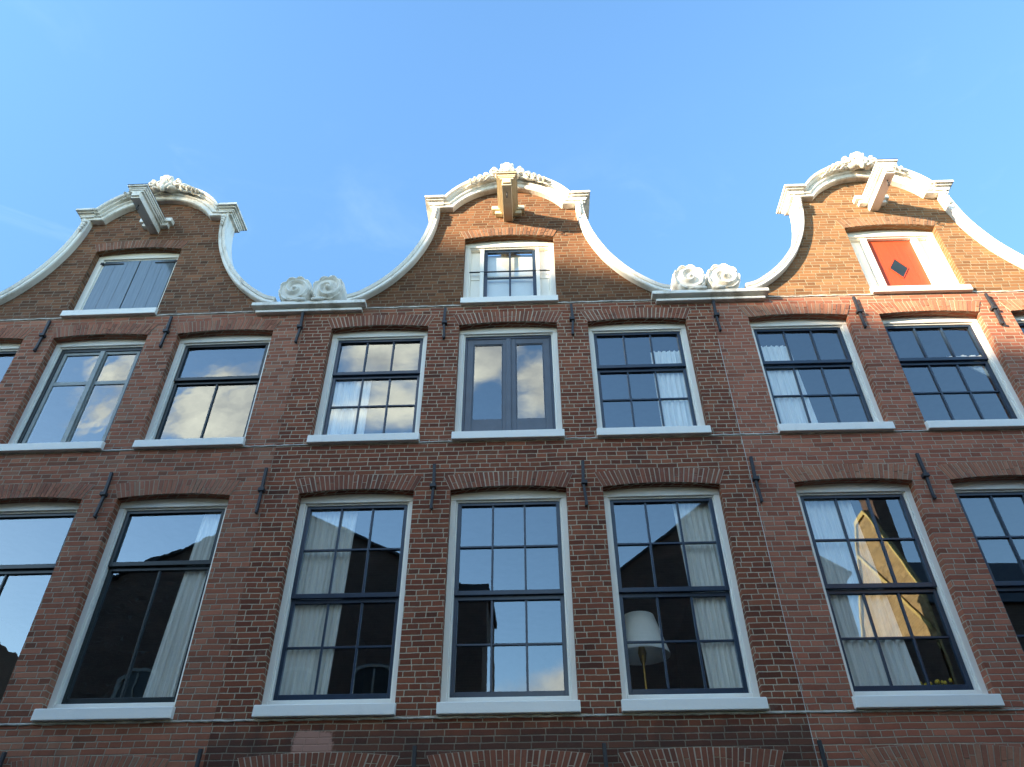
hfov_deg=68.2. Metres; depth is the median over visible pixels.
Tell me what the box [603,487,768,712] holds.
window
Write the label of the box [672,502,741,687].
curtain
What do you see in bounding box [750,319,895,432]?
window
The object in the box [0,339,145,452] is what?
window
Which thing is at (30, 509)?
window
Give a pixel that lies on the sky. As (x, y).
(329, 125)
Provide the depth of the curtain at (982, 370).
9.70 m
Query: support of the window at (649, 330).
in the brick house at (511, 478)
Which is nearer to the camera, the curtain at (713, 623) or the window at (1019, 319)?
the curtain at (713, 623)
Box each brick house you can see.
[0,175,305,766]
[203,162,818,766]
[710,152,1023,766]
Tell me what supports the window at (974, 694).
in the brick house at (890, 284)
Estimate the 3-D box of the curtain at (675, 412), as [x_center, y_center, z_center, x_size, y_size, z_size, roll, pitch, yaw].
[2.107,0.164,9.576,0.540,1.520,0.054,-2,-39,1]
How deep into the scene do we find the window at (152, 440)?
9.91 m
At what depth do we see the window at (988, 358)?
9.69 m
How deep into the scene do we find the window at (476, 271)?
10.97 m
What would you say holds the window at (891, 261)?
in the brick house at (890, 284)
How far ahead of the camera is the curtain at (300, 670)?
7.99 m
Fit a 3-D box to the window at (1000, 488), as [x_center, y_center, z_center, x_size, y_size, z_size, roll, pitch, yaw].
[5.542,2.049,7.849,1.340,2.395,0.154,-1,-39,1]
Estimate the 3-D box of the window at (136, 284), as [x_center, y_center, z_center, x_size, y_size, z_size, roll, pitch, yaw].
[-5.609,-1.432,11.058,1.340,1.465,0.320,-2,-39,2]
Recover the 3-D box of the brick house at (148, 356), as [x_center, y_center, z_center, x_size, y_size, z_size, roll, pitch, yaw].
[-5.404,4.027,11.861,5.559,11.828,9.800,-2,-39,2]
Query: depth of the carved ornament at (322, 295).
10.39 m
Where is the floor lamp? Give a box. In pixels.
[624,611,670,688]
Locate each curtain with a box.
[143,513,220,696]
[279,510,357,694]
[327,381,371,434]
[650,350,692,425]
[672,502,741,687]
[761,345,817,423]
[804,500,920,685]
[946,355,990,378]
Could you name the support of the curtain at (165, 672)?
hanging from the brick house at (148, 356)
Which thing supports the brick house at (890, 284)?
on the ground
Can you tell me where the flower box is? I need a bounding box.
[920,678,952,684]
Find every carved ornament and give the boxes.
[251,275,366,327]
[651,263,768,315]
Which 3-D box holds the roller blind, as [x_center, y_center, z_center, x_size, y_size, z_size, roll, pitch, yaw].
[-0.021,-1.472,10.981,0.900,1.150,0.006,-2,-39,1]
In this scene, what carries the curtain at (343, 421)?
hanging from the brick house at (511, 478)
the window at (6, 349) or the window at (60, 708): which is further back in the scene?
the window at (6, 349)
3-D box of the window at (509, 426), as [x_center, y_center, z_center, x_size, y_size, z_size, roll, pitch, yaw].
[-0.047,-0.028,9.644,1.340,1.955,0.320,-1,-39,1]
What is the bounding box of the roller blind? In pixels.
[487,255,532,296]
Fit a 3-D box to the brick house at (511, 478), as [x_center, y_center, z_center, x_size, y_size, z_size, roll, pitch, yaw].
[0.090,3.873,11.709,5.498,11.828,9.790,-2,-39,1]
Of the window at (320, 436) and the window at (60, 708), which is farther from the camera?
the window at (320, 436)
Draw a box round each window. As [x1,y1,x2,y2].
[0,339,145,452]
[0,343,20,355]
[0,502,79,701]
[30,498,228,721]
[60,253,179,317]
[132,335,271,448]
[252,494,412,718]
[306,331,427,444]
[436,490,580,715]
[451,327,564,440]
[460,241,557,304]
[588,323,711,436]
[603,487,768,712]
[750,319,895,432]
[795,483,1004,709]
[847,230,972,293]
[881,316,1023,429]
[952,480,1023,649]
[1014,315,1023,327]
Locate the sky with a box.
[0,0,1023,301]
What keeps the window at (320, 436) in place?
in the brick house at (511, 478)
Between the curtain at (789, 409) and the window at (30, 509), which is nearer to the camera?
the window at (30, 509)
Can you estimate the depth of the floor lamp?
7.86 m
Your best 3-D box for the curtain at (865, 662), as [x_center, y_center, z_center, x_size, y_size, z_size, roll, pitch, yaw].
[3.536,2.216,7.862,0.820,2.360,0.054,-2,-39,1]
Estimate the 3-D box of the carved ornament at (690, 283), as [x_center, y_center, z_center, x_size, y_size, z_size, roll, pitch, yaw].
[2.688,-1.304,10.491,1.570,0.629,0.480,-2,-39,1]
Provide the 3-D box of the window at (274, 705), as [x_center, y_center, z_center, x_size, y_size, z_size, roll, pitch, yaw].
[-1.758,2.213,7.923,1.340,2.490,0.320,-1,-39,1]
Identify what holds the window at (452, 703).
in the brick house at (511, 478)

